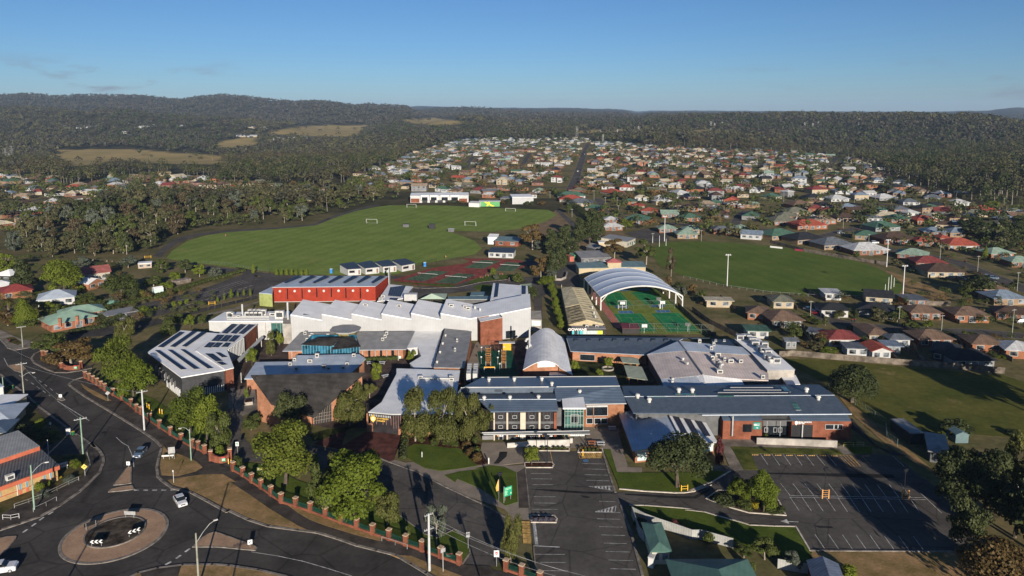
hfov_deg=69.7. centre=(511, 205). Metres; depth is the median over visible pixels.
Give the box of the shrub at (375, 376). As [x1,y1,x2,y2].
[372,373,379,379]
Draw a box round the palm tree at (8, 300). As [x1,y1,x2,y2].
[0,296,16,313]
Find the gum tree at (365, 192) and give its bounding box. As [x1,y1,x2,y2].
[362,184,374,199]
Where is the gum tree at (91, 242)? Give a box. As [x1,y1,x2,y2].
[85,239,98,253]
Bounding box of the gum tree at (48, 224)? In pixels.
[43,220,54,228]
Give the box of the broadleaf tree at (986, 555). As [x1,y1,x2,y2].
[954,533,1023,575]
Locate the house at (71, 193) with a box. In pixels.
[64,190,79,196]
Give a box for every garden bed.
[309,422,363,440]
[408,436,487,464]
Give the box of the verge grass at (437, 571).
[391,555,460,575]
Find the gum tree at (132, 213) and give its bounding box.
[127,211,138,222]
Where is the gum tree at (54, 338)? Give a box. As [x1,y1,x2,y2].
[30,332,66,351]
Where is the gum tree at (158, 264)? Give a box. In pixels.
[153,259,169,272]
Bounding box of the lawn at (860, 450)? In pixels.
[846,447,871,453]
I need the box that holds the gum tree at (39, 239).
[34,233,49,251]
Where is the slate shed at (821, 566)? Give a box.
[806,556,842,575]
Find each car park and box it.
[131,267,289,319]
[524,451,972,575]
[626,228,668,242]
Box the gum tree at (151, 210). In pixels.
[146,207,164,222]
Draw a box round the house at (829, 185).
[817,183,834,187]
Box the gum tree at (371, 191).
[366,185,379,200]
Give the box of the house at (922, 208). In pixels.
[912,204,932,213]
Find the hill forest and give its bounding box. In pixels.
[0,92,1023,129]
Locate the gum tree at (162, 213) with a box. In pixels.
[157,209,168,220]
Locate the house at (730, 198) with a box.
[724,196,739,201]
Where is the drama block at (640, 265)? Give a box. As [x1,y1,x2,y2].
[621,261,645,270]
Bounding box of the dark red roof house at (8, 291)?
[0,283,33,299]
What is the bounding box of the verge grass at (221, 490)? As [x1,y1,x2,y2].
[168,474,303,528]
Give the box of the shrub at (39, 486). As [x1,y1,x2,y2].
[33,482,45,490]
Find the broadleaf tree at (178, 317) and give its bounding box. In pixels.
[172,313,182,325]
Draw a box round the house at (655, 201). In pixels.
[651,198,670,204]
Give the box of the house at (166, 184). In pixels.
[161,182,176,187]
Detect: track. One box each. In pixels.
[190,263,400,278]
[590,291,620,327]
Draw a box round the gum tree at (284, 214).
[279,207,288,222]
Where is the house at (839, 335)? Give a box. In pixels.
[817,329,863,346]
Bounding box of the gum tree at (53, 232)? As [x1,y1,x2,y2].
[45,229,56,240]
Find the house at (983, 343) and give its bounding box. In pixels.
[957,334,1000,352]
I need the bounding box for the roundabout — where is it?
[85,517,144,546]
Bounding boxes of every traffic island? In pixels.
[0,536,14,553]
[9,364,24,371]
[110,486,132,490]
[115,467,130,483]
[194,532,255,548]
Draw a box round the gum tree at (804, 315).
[800,313,812,318]
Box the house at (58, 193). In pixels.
[44,191,63,196]
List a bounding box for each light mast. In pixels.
[497,472,502,500]
[545,436,549,463]
[823,467,828,495]
[903,468,908,496]
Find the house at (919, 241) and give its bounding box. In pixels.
[912,236,937,245]
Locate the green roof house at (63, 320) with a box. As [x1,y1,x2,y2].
[38,310,97,332]
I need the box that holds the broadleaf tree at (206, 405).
[189,393,221,441]
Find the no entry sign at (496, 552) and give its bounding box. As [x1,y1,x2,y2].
[494,550,498,565]
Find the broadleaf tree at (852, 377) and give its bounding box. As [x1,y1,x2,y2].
[827,363,878,402]
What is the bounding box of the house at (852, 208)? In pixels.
[843,207,863,213]
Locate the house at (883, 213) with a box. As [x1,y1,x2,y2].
[874,210,895,215]
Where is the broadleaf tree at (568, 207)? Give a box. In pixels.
[565,203,571,212]
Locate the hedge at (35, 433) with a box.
[14,422,54,440]
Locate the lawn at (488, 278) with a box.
[400,274,513,286]
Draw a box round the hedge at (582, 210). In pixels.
[550,190,606,222]
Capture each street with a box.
[464,156,475,167]
[517,153,531,168]
[566,144,589,190]
[593,198,796,232]
[730,210,748,225]
[759,200,1004,207]
[812,314,1023,338]
[818,227,860,236]
[827,157,838,167]
[848,241,1023,291]
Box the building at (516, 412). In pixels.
[454,392,557,439]
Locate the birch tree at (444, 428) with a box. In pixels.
[426,385,458,443]
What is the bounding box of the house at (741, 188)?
[732,186,744,190]
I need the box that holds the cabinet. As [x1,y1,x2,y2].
[66,428,70,434]
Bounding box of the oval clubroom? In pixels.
[601,234,635,247]
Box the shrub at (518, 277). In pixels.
[511,272,524,282]
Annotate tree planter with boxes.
[244,399,252,405]
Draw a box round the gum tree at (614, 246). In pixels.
[603,238,624,257]
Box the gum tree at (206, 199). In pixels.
[202,191,212,201]
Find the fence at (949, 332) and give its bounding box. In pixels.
[942,330,955,335]
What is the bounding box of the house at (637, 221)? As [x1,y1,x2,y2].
[624,214,652,224]
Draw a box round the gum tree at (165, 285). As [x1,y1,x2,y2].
[159,282,173,288]
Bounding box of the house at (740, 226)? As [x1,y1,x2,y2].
[730,224,744,232]
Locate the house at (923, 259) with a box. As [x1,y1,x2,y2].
[906,255,948,264]
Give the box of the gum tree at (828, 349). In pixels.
[819,346,838,353]
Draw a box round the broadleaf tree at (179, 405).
[168,385,206,432]
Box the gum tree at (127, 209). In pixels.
[118,202,139,215]
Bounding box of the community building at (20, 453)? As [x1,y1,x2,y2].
[0,430,59,501]
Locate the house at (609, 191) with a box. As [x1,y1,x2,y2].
[599,188,623,194]
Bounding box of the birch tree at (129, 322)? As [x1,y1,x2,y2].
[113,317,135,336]
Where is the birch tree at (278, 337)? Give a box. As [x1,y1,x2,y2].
[274,331,283,344]
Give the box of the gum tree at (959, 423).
[939,418,975,436]
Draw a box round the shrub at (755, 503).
[751,500,758,508]
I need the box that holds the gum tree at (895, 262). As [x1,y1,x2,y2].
[891,259,904,266]
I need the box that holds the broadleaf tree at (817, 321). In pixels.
[814,319,820,325]
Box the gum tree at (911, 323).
[903,319,921,328]
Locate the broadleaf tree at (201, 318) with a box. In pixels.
[198,314,206,322]
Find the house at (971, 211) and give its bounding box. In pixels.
[962,209,987,216]
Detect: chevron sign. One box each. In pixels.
[84,520,97,529]
[89,539,102,545]
[124,511,135,515]
[127,527,140,536]
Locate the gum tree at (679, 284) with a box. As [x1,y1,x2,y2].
[672,282,683,287]
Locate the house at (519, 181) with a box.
[513,179,524,183]
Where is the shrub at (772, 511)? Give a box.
[765,505,776,514]
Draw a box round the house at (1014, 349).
[998,340,1023,358]
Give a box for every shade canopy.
[620,357,638,370]
[624,365,647,385]
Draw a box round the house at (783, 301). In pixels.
[765,294,795,308]
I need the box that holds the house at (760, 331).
[741,324,771,338]
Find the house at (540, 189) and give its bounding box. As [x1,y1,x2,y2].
[533,188,543,193]
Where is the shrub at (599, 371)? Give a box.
[595,368,603,375]
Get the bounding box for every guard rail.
[14,477,78,507]
[843,442,863,446]
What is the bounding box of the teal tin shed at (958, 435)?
[946,425,968,442]
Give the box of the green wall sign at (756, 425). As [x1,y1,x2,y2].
[753,422,760,428]
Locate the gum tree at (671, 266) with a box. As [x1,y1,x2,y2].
[666,247,675,271]
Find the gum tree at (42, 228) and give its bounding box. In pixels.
[38,227,49,234]
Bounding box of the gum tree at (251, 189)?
[248,187,263,195]
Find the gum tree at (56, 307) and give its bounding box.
[48,303,66,314]
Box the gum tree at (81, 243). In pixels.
[76,237,90,252]
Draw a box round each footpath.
[0,329,32,349]
[0,376,101,528]
[33,351,93,371]
[71,378,497,575]
[140,566,180,575]
[208,301,258,314]
[391,460,529,519]
[517,468,528,507]
[564,427,641,471]
[706,439,852,470]
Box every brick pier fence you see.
[40,350,62,367]
[82,370,206,453]
[230,460,462,565]
[503,557,543,575]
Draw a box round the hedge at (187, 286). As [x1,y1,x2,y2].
[140,268,245,299]
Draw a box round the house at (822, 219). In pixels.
[805,215,835,223]
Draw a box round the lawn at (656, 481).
[603,449,727,491]
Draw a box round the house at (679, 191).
[668,189,688,198]
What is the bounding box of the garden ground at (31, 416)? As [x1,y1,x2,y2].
[0,380,88,513]
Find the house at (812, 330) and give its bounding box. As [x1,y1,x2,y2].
[806,327,822,339]
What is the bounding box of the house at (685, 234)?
[673,229,698,238]
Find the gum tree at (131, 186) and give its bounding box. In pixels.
[126,184,144,192]
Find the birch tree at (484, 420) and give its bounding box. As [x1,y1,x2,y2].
[477,404,493,435]
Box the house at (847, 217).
[829,213,857,221]
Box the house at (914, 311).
[897,304,943,319]
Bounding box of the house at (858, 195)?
[849,192,868,199]
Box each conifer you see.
[10,298,39,326]
[229,288,233,297]
[251,263,255,272]
[547,282,556,290]
[550,287,558,297]
[552,295,560,307]
[554,304,562,313]
[556,311,563,320]
[557,318,565,328]
[853,309,858,318]
[982,246,987,257]
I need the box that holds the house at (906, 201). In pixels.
[897,198,919,204]
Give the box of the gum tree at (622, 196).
[615,192,629,198]
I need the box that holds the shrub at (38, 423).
[34,418,43,429]
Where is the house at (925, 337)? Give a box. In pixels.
[902,329,956,346]
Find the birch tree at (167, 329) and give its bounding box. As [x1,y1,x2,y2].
[159,316,176,334]
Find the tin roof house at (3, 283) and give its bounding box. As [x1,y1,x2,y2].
[0,280,10,286]
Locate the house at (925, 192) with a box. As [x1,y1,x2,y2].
[914,189,930,194]
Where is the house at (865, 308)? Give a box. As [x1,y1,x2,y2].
[857,302,894,318]
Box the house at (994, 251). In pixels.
[976,247,1016,258]
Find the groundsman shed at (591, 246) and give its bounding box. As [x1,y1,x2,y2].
[585,243,603,250]
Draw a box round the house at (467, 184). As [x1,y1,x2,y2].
[461,182,474,187]
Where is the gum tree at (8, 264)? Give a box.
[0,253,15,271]
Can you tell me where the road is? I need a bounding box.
[0,341,515,575]
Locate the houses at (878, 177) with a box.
[0,136,890,185]
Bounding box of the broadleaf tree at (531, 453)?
[524,447,539,464]
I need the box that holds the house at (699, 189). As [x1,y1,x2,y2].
[685,185,703,192]
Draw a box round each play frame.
[485,347,490,368]
[501,349,505,367]
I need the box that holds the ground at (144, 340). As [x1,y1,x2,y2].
[0,96,1023,575]
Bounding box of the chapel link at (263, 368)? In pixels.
[244,361,289,388]
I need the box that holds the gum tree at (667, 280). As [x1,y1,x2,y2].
[665,276,671,283]
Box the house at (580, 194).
[557,191,585,197]
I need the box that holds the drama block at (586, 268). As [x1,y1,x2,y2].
[575,262,608,275]
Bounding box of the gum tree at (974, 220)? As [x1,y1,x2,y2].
[957,216,983,226]
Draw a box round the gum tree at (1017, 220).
[1012,215,1023,222]
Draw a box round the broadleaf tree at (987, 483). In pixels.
[954,448,1013,511]
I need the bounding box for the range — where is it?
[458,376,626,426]
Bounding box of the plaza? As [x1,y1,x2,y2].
[314,430,401,460]
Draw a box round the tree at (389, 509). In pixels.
[371,487,399,524]
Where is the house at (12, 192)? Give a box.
[3,190,15,195]
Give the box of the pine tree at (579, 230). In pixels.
[572,217,586,245]
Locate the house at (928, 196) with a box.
[922,194,942,199]
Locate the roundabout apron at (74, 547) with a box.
[61,510,165,561]
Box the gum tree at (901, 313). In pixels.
[890,308,904,321]
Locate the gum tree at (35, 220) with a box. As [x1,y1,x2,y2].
[29,216,42,228]
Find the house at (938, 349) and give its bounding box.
[929,341,962,361]
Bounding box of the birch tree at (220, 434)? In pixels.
[204,411,232,450]
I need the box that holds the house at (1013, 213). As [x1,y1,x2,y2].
[1005,212,1023,215]
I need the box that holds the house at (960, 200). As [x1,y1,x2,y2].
[948,199,970,205]
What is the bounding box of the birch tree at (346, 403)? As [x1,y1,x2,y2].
[333,381,367,425]
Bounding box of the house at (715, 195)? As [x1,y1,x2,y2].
[709,192,722,200]
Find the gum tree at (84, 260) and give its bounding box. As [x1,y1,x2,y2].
[72,256,91,266]
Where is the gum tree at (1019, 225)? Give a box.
[1008,222,1023,231]
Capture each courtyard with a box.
[229,336,568,427]
[229,386,257,415]
[468,342,489,367]
[570,360,626,384]
[625,363,656,384]
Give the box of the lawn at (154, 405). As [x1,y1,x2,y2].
[93,374,229,451]
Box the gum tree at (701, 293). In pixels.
[697,290,706,298]
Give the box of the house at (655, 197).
[652,195,669,198]
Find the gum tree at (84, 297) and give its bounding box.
[74,293,105,305]
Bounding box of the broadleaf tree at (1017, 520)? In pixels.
[1001,472,1023,538]
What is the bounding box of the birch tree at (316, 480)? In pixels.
[304,462,333,511]
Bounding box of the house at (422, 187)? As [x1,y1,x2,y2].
[411,183,427,191]
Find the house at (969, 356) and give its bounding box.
[942,348,998,366]
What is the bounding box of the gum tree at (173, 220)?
[168,213,185,233]
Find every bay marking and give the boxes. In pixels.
[176,281,244,301]
[533,454,934,570]
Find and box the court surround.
[393,258,527,286]
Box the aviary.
[171,277,190,284]
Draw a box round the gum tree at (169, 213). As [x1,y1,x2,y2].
[163,209,182,225]
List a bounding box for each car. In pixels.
[0,559,18,572]
[59,461,69,470]
[133,446,147,457]
[173,493,187,507]
[811,310,819,314]
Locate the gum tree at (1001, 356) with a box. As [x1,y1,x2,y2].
[996,354,1006,358]
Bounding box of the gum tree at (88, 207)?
[83,204,102,225]
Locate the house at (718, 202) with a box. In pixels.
[709,200,723,204]
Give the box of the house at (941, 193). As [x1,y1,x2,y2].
[930,190,951,197]
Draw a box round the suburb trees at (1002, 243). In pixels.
[0,135,1023,252]
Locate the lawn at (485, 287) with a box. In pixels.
[473,284,492,290]
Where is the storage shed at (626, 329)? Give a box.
[620,323,639,333]
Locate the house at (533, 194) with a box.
[525,192,536,197]
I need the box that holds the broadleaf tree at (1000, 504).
[989,476,1023,537]
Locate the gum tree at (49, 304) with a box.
[36,301,55,312]
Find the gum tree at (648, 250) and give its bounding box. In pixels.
[634,238,655,264]
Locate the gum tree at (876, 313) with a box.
[871,308,888,321]
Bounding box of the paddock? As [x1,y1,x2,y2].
[784,359,1023,437]
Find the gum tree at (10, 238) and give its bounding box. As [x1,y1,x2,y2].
[4,231,22,250]
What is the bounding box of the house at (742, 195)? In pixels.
[735,192,748,197]
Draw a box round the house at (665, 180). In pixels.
[657,179,669,183]
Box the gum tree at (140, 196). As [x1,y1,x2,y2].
[121,189,146,203]
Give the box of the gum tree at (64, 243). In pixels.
[57,236,69,252]
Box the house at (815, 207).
[806,204,822,212]
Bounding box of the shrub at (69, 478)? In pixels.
[63,474,74,483]
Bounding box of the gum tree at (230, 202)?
[220,198,237,213]
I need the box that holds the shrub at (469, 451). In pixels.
[464,447,474,455]
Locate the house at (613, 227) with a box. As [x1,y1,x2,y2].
[604,223,623,230]
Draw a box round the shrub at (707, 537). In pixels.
[702,532,714,543]
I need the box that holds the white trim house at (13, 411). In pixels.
[0,402,29,421]
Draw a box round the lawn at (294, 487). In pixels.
[236,462,468,561]
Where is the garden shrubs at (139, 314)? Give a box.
[0,223,1023,347]
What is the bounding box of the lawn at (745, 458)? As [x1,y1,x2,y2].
[731,446,842,469]
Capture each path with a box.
[154,205,378,256]
[486,354,489,368]
[501,354,505,368]
[557,210,574,226]
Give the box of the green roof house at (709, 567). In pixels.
[665,559,755,575]
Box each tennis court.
[405,271,446,280]
[435,273,473,283]
[465,260,498,268]
[496,262,524,270]
[604,292,631,305]
[614,313,655,330]
[631,291,667,304]
[651,313,698,331]
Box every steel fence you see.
[631,507,732,547]
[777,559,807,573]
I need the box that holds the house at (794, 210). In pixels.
[779,207,810,215]
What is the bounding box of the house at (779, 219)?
[763,215,796,225]
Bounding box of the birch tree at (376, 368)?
[371,363,381,374]
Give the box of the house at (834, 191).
[831,188,852,193]
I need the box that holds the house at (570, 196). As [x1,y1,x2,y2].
[559,195,582,201]
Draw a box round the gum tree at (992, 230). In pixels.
[974,223,995,232]
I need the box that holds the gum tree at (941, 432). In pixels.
[936,431,947,437]
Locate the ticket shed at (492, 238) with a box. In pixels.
[488,234,498,243]
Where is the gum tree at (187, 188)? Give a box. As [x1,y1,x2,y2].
[176,186,197,201]
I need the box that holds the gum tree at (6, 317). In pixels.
[0,310,14,325]
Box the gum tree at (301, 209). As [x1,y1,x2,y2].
[294,204,308,220]
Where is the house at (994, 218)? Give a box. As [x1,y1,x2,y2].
[991,215,1012,220]
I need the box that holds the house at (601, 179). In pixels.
[593,178,608,184]
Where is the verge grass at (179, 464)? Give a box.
[160,443,201,475]
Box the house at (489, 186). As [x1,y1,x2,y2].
[478,185,495,188]
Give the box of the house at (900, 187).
[884,184,905,191]
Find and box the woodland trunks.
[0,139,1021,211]
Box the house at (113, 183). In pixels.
[107,181,124,186]
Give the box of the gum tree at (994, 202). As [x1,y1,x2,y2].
[987,200,999,206]
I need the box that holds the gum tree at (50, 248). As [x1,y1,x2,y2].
[43,237,58,256]
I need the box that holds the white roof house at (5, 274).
[0,269,15,280]
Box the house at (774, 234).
[762,228,794,239]
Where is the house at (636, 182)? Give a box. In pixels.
[630,179,644,184]
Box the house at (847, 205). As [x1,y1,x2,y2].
[829,203,858,211]
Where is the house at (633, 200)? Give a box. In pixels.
[622,198,637,204]
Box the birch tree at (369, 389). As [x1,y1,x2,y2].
[362,383,378,397]
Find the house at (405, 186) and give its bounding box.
[401,183,410,188]
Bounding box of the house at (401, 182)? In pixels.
[397,180,413,184]
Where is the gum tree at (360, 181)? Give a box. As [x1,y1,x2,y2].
[356,178,366,185]
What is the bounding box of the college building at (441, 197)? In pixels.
[410,192,468,202]
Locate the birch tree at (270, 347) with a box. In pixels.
[265,329,275,355]
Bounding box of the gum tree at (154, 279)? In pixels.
[142,275,164,285]
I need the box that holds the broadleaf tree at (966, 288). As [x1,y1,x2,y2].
[958,284,972,294]
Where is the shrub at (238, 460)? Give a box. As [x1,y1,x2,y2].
[233,455,242,466]
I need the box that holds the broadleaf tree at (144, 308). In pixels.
[138,305,148,314]
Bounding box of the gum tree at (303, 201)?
[295,197,307,204]
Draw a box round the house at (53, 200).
[44,198,57,203]
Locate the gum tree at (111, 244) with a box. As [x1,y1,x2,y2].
[102,235,121,253]
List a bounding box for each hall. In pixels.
[272,267,389,301]
[283,294,541,343]
[490,283,527,300]
[523,328,571,376]
[561,286,603,334]
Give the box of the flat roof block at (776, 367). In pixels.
[734,333,794,384]
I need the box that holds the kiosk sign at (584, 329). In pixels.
[568,328,586,330]
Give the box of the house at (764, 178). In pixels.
[759,176,771,183]
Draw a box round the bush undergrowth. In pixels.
[16,185,397,252]
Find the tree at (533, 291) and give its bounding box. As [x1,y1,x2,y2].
[528,285,538,297]
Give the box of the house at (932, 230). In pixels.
[917,227,948,235]
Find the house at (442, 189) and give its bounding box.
[435,186,451,191]
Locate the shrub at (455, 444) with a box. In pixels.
[449,441,459,446]
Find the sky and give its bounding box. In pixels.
[0,0,1023,111]
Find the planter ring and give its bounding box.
[602,366,613,370]
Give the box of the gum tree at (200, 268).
[191,264,205,276]
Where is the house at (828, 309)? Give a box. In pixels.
[812,302,850,317]
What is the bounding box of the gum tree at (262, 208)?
[257,201,267,218]
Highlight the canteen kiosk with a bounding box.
[571,324,605,335]
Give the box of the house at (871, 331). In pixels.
[851,323,887,341]
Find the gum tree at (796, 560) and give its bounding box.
[784,550,802,568]
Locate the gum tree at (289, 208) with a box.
[278,199,296,215]
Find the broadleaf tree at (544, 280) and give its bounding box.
[536,275,554,286]
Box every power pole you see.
[16,362,34,393]
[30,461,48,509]
[74,417,86,453]
[136,390,147,429]
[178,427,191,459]
[424,512,433,570]
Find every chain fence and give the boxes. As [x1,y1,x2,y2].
[392,273,471,283]
[617,300,674,308]
[629,323,711,333]
[828,381,897,445]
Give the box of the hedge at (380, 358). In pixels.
[364,355,397,361]
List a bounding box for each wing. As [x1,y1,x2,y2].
[56,304,106,317]
[196,324,263,390]
[377,284,417,303]
[433,328,471,384]
[448,296,490,304]
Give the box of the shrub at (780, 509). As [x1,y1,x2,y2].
[775,505,785,513]
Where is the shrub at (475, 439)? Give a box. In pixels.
[471,435,478,444]
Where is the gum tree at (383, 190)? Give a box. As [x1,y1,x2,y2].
[379,186,387,194]
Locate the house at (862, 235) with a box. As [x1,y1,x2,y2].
[852,230,877,239]
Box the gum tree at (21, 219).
[15,216,30,233]
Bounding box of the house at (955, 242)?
[937,237,983,249]
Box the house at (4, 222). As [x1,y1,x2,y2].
[0,220,13,228]
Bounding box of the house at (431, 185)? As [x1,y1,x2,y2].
[428,182,443,187]
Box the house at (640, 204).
[631,203,644,207]
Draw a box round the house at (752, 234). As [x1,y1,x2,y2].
[740,229,763,239]
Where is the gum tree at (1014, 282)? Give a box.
[1009,279,1019,286]
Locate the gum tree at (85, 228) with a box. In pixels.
[82,224,94,235]
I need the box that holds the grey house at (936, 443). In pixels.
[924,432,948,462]
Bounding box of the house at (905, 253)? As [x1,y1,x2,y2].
[896,248,929,258]
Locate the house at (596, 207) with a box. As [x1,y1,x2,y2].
[583,204,603,211]
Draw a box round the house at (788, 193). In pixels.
[780,189,794,196]
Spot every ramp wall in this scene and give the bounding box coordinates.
[507,441,526,447]
[528,439,569,446]
[756,437,836,447]
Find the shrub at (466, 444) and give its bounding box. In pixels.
[461,440,470,449]
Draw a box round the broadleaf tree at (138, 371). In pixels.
[110,357,157,400]
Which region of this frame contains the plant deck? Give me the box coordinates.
[466,363,478,394]
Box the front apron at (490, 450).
[481,442,523,465]
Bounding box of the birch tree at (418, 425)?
[400,385,431,440]
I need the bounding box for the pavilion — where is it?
[488,247,515,257]
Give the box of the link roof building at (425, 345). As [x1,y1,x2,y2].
[407,331,441,368]
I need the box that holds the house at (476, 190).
[470,187,485,193]
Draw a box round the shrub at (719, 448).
[714,436,723,465]
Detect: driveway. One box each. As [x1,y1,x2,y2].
[40,435,88,454]
[41,295,258,349]
[229,409,503,565]
[413,259,580,328]
[851,419,906,455]
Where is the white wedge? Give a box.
[469,201,480,206]
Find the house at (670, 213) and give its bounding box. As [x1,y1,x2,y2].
[659,210,678,217]
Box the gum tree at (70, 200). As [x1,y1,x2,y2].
[64,197,75,206]
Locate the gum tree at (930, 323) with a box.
[922,320,933,326]
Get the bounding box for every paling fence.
[678,303,715,336]
[692,306,736,336]
[770,240,885,264]
[779,350,1004,373]
[926,301,950,305]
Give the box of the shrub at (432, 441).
[430,437,438,445]
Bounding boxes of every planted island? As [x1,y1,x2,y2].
[525,462,552,466]
[531,515,555,521]
[538,448,568,449]
[579,448,601,451]
[708,490,782,513]
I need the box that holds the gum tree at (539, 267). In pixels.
[530,256,547,276]
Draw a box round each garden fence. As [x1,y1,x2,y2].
[802,332,811,342]
[804,287,825,301]
[809,303,824,317]
[895,330,918,350]
[901,345,925,360]
[934,307,959,323]
[946,333,974,348]
[993,348,1012,361]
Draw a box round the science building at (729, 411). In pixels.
[622,384,851,439]
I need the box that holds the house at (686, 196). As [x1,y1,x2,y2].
[680,193,701,199]
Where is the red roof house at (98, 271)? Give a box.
[79,264,111,279]
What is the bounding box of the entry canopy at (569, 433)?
[482,430,589,444]
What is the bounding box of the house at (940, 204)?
[926,201,946,206]
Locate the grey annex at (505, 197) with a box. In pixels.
[500,196,510,202]
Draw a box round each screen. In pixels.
[490,341,502,349]
[499,341,514,349]
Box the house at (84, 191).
[81,189,97,194]
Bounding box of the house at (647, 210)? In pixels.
[640,207,658,213]
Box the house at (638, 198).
[634,195,648,200]
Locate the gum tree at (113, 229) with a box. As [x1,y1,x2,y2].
[106,219,121,234]
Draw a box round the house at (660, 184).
[653,181,667,186]
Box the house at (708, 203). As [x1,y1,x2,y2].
[696,200,716,207]
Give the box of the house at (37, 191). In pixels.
[30,189,45,194]
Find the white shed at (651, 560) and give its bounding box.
[648,553,655,568]
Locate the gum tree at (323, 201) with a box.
[317,193,325,204]
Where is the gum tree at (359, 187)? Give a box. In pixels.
[355,184,362,191]
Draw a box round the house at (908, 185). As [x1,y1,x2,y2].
[903,183,916,188]
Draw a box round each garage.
[0,383,3,394]
[0,394,27,404]
[100,307,138,321]
[641,522,671,563]
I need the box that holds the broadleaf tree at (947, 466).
[932,445,982,509]
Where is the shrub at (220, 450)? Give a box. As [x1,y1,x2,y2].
[214,444,224,455]
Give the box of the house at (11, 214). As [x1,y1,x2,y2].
[2,211,21,218]
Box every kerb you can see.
[0,339,29,350]
[0,373,104,530]
[0,536,16,555]
[30,351,91,372]
[58,508,168,564]
[68,384,431,575]
[83,516,145,548]
[108,485,134,492]
[113,466,131,485]
[130,563,288,575]
[192,531,256,550]
[381,458,504,516]
[400,515,470,563]
[413,279,507,288]
[524,462,553,467]
[525,467,530,519]
[527,447,569,450]
[530,514,557,522]
[533,545,536,575]
[566,145,589,188]
[578,448,603,452]
[592,198,794,231]
[602,452,615,492]
[619,471,730,492]
[620,505,643,575]
[630,505,810,550]
[706,489,786,515]
[810,549,955,552]
[827,317,1019,338]
[851,241,1023,292]
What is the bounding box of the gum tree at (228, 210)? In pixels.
[222,202,232,215]
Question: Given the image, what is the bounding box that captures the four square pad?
[655,310,669,312]
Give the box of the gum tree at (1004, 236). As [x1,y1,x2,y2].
[994,232,1018,241]
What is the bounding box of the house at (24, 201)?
[10,200,33,206]
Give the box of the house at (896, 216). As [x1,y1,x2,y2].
[881,214,910,222]
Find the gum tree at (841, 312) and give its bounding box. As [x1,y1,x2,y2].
[834,310,845,317]
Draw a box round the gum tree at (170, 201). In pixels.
[162,199,173,209]
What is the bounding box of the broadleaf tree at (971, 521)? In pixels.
[946,491,994,543]
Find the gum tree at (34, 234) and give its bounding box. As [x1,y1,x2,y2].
[28,230,47,246]
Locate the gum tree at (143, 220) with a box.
[137,218,148,228]
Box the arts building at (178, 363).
[147,330,233,396]
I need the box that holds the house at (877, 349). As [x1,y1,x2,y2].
[860,339,894,357]
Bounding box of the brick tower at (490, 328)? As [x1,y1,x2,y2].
[477,313,502,344]
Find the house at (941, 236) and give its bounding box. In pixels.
[930,234,951,239]
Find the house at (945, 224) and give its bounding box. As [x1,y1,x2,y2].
[934,221,956,228]
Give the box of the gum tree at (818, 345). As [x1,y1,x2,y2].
[811,342,823,350]
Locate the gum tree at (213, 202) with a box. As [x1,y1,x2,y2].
[206,194,219,214]
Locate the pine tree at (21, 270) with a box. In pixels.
[9,259,35,285]
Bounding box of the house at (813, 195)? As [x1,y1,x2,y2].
[801,193,824,199]
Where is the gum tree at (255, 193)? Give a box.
[252,190,264,201]
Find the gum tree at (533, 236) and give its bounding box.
[518,224,545,249]
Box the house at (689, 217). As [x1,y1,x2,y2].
[677,213,701,221]
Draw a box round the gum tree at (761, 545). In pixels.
[750,537,780,559]
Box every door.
[75,320,82,327]
[482,436,492,439]
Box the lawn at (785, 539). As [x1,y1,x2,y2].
[630,506,811,562]
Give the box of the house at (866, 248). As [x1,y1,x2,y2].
[838,242,889,254]
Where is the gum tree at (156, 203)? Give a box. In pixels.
[151,198,161,207]
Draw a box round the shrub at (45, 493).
[36,488,51,498]
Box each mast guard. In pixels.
[821,489,829,498]
[901,490,909,499]
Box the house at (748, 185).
[736,184,749,189]
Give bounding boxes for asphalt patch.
[494,452,506,463]
[534,489,616,493]
[625,488,709,498]
[769,473,894,477]
[814,525,832,527]
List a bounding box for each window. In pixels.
[65,322,71,327]
[204,383,224,392]
[271,323,282,333]
[505,330,515,338]
[532,320,540,325]
[537,361,554,367]
[570,414,578,422]
[580,354,594,360]
[586,407,607,415]
[586,418,592,423]
[594,418,607,423]
[637,452,646,460]
[653,553,659,559]
[662,553,667,559]
[703,443,712,451]
[743,424,751,431]
[760,332,766,336]
[774,321,780,325]
[825,424,842,429]
[849,349,855,353]
[860,349,866,354]
[874,352,879,356]
[883,352,888,356]
[902,340,908,344]
[921,340,928,344]
[934,353,940,358]
[969,316,975,322]
[971,361,978,364]
[976,345,983,349]
[984,361,991,365]
[998,314,1005,317]
[1007,300,1013,304]
[1009,351,1017,355]
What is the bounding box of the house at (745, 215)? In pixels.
[741,211,759,220]
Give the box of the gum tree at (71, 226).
[66,218,82,233]
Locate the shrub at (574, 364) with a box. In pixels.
[570,359,579,371]
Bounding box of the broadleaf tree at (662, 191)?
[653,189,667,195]
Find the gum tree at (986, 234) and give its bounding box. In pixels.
[979,232,998,241]
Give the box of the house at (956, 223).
[949,220,969,227]
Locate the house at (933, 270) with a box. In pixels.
[913,263,966,277]
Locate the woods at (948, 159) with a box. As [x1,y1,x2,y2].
[0,129,1023,206]
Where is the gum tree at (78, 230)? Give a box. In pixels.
[72,227,84,241]
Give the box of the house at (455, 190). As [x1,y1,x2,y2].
[448,188,460,191]
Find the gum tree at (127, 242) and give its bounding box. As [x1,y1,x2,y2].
[118,231,134,253]
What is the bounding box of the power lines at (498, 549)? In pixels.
[430,517,583,575]
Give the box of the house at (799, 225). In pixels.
[784,219,827,229]
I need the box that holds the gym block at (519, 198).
[510,194,532,203]
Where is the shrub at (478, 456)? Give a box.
[470,452,482,461]
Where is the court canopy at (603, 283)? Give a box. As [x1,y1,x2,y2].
[584,268,682,309]
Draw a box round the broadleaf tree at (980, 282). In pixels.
[957,274,997,292]
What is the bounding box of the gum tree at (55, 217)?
[50,208,59,224]
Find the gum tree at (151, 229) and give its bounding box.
[136,222,160,243]

